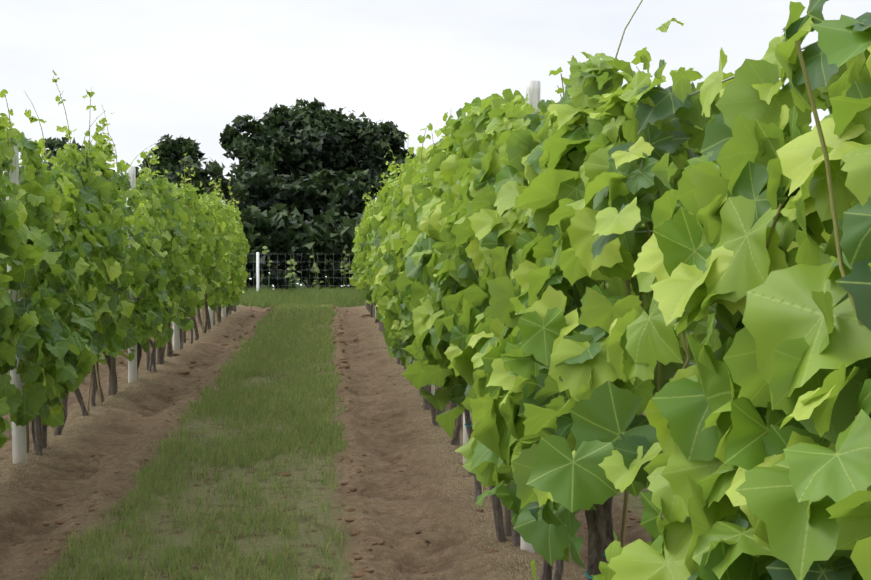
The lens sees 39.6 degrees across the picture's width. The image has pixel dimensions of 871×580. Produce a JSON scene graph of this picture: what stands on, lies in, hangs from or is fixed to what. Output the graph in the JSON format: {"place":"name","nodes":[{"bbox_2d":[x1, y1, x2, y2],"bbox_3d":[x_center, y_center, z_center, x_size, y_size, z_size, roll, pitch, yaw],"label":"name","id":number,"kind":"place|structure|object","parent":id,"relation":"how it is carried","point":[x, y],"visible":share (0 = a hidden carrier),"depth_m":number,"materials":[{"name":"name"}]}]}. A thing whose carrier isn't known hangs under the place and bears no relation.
{"place":"outdoors","nodes":[
{"label":"outdoors","id":0,"kind":"place"},
{"bbox_2d":[7,285,365,579],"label":"grass","id":1,"kind":"structure","parent":0,"point":[277,337],"depth_m":7.87,"materials":[{"name":"green plant"}]},
{"bbox_2d":[0,265,856,579],"bbox_3d":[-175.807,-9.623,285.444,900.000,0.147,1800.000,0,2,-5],"label":"ground","id":2,"kind":"structure","parent":0,"point":[438,507],"depth_m":6.79,"materials":[{"name":"soil"}]},
{"bbox_2d":[21,137,120,179],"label":"tree","id":3,"kind":"object","parent":2,"relation":"on","point":[52,145],"visible":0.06,"depth_m":48.25,"materials":[{"name":"green plant"}]},
{"bbox_2d":[0,70,239,214],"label":"vine leaves","id":4,"kind":"object","parent":2,"relation":"on","point":[98,146],"visible":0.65,"depth_m":9.12,"materials":[{"name":"green plant"}]},
{"bbox_2d":[0,118,188,447],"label":"vine leaves","id":5,"kind":"object","parent":4,"relation":"attached to","point":[95,261],"visible":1,"depth_m":7.66,"materials":[{"name":"green plant"}]},
{"bbox_2d":[2,77,243,307],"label":"vine shoots","id":6,"kind":"object","parent":4,"relation":"attached to","point":[111,188],"visible":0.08,"depth_m":8.96,"materials":[{"name":"green plant"}]},
{"bbox_2d":[137,171,250,330],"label":"vine leaves","id":7,"kind":"object","parent":4,"relation":"attached to","point":[212,232],"visible":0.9,"depth_m":16.00,"materials":[{"name":"green plant"}]},
{"bbox_2d":[5,140,237,463],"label":"vineyard posts","id":8,"kind":"object","parent":2,"relation":"on","point":[19,450],"visible":0.25,"depth_m":7.24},
{"bbox_2d":[24,291,232,452],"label":"vine stakes","id":9,"kind":"object","parent":2,"relation":"on","point":[113,373],"depth_m":10.43,"materials":[{"name":"brown wood"}]},
{"bbox_2d":[31,275,235,454],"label":"vine trunks","id":10,"kind":"object","parent":2,"relation":"on","point":[39,435],"visible":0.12,"depth_m":10.51,"materials":[{"name":"brown wood"}]},
{"bbox_2d":[118,162,170,189],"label":"hedge shrub","id":11,"kind":"object","parent":2,"relation":"on","point":[137,169],"visible":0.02,"depth_m":50.45,"materials":[{"name":"green plant"}]},
{"bbox_2d":[142,134,210,181],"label":"tree","id":12,"kind":"object","parent":2,"relation":"on","point":[171,151],"visible":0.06,"depth_m":68.18,"materials":[{"name":"green plant"}]},
{"bbox_2d":[136,155,249,214],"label":"tree","id":13,"kind":"object","parent":2,"relation":"on","point":[213,169],"visible":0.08,"depth_m":46.67,"materials":[{"name":"green plant"}]},
{"bbox_2d":[256,252,258,290],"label":"fence posts","id":14,"kind":"object","parent":2,"relation":"on","point":[257,270],"visible":0.19,"depth_m":27.23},
{"bbox_2d":[245,253,357,291],"bbox_3d":[-2.989,-0.256,27.378,17.002,1.140,0.004,0,2,-5],"label":"fence wire","id":15,"kind":"object","parent":14,"relation":"attached to","point":[301,255],"visible":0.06,"depth_m":27.34,"materials":[{"name":"grey metal"}]},
{"bbox_2d":[213,181,304,218],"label":"tree","id":16,"kind":"object","parent":2,"relation":"on","point":[289,208],"depth_m":49.98,"materials":[{"name":"green plant"}]},
{"bbox_2d":[226,203,307,288],"bbox_3d":[-4.506,-0.858,29.934,3.179,2.610,3.136,0,2,-5],"label":"bush","id":17,"kind":"object","parent":2,"relation":"on","point":[252,237],"depth_m":29.06,"materials":[{"name":"green plant"}]},
{"bbox_2d":[230,145,323,273],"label":"tree","id":18,"kind":"object","parent":2,"relation":"on","point":[260,184],"depth_m":50.85,"materials":[{"name":"green plant"}]},
{"bbox_2d":[243,247,355,292],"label":"stems","id":19,"kind":"object","parent":2,"relation":"on","point":[298,288],"depth_m":28.04,"materials":[{"name":"green plant"}]},
{"bbox_2d":[246,206,363,289],"bbox_3d":[-3.001,-0.770,29.345,3.485,2.552,3.840,0,2,-5],"label":"bush","id":20,"kind":"object","parent":2,"relation":"on","point":[319,228],"depth_m":28.77,"materials":[{"name":"green plant"}]},
{"bbox_2d":[219,97,396,197],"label":"tree","id":21,"kind":"object","parent":2,"relation":"on","point":[311,137],"depth_m":71.69,"materials":[{"name":"green plant"}]},
{"bbox_2d":[262,246,359,289],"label":"weed leaves","id":22,"kind":"object","parent":2,"relation":"on","point":[317,269],"visible":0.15,"depth_m":28.12,"materials":[{"name":"green plant"}]},
{"bbox_2d":[8,306,640,579],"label":"soil clods","id":23,"kind":"object","parent":2,"relation":"on","point":[358,574],"visible":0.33,"depth_m":6.73,"materials":[{"name":"brown soil"}]},
{"bbox_2d":[297,168,354,224],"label":"tree","id":24,"kind":"object","parent":2,"relation":"on","point":[327,180],"visible":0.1,"depth_m":51.83,"materials":[{"name":"green plant"}]},
{"bbox_2d":[324,234,355,288],"bbox_3d":[-1.870,-0.480,30.154,2.364,1.911,2.655,0,2,-5],"label":"bush","id":25,"kind":"object","parent":2,"relation":"on","point":[336,260],"visible":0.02,"depth_m":29.18,"materials":[{"name":"green plant"}]},
{"bbox_2d":[328,169,392,223],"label":"tree","id":26,"kind":"object","parent":2,"relation":"on","point":[350,201],"visible":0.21,"depth_m":49.00,"materials":[{"name":"green plant"}]},
{"bbox_2d":[345,149,398,176],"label":"tree","id":27,"kind":"object","parent":2,"relation":"on","point":[378,167],"visible":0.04,"depth_m":75.19,"materials":[{"name":"green plant"}]},
{"bbox_2d":[361,118,415,174],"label":"tree","id":28,"kind":"object","parent":2,"relation":"on","point":[393,134],"visible":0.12,"depth_m":78.96,"materials":[{"name":"green plant"}]},
{"bbox_2d":[370,80,540,552],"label":"vineyard posts","id":29,"kind":"object","parent":2,"relation":"on","point":[533,89],"visible":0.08,"depth_m":5.04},
{"bbox_2d":[634,42,855,417],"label":"vine row wires","id":30,"kind":"object","parent":29,"relation":"attached to","point":[732,77],"depth_m":2.66,"materials":[{"name":"grey metal"}]},
{"bbox_2d":[366,300,613,579],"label":"vine trunks","id":31,"kind":"object","parent":2,"relation":"on","point":[599,520],"visible":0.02,"depth_m":4.44,"materials":[{"name":"brown wood"}]},
{"bbox_2d":[368,299,644,547],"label":"vine stakes","id":32,"kind":"object","parent":2,"relation":"on","point":[507,524],"visible":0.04,"depth_m":5.39,"materials":[{"name":"brown wood"}]},
{"bbox_2d":[362,18,683,209],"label":"vine leaves","id":33,"kind":"object","parent":2,"relation":"on","point":[643,56],"visible":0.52,"depth_m":4.14,"materials":[{"name":"green plant"}]},
{"bbox_2d":[349,159,411,328],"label":"vine row leaves","id":34,"kind":"object","parent":33,"relation":"attached to","point":[370,232],"visible":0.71,"depth_m":14.54,"materials":[{"name":"green plant"}]},
{"bbox_2d":[434,394,605,578],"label":"vine twine","id":35,"kind":"object","parent":33,"relation":"attached to","point":[588,576],"visible":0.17,"depth_m":3.44,"materials":[{"name":"teal"}]},
{"bbox_2d":[356,0,870,417],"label":"vine stems","id":36,"kind":"object","parent":33,"relation":"attached to","point":[829,182],"visible":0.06,"depth_m":1.45,"materials":[{"name":"green plant"}]},
{"bbox_2d":[374,0,870,579],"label":"grapevine row","id":37,"kind":"object","parent":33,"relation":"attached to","point":[512,240],"visible":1,"depth_m":2.07,"materials":[{"name":"green plant"}]},
{"bbox_3d":[2.330,0.422,12.907,0.352,0.988,25.777,0,2,-5],"label":"vine row","id":38,"kind":"object","parent":2,"relation":"on","visible":0},
{"bbox_2d":[623,223,835,289],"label":"shoots","id":39,"kind":"object","parent":38,"relation":"attached to","point":[824,246],"depth_m":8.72,"materials":[{"name":"green plant"}]},
{"bbox_2d":[0,0,870,179],"label":"sky","id":40,"kind":"structure","parent":0,"point":[177,68],"materials":[{"name":"white"}]}
]}

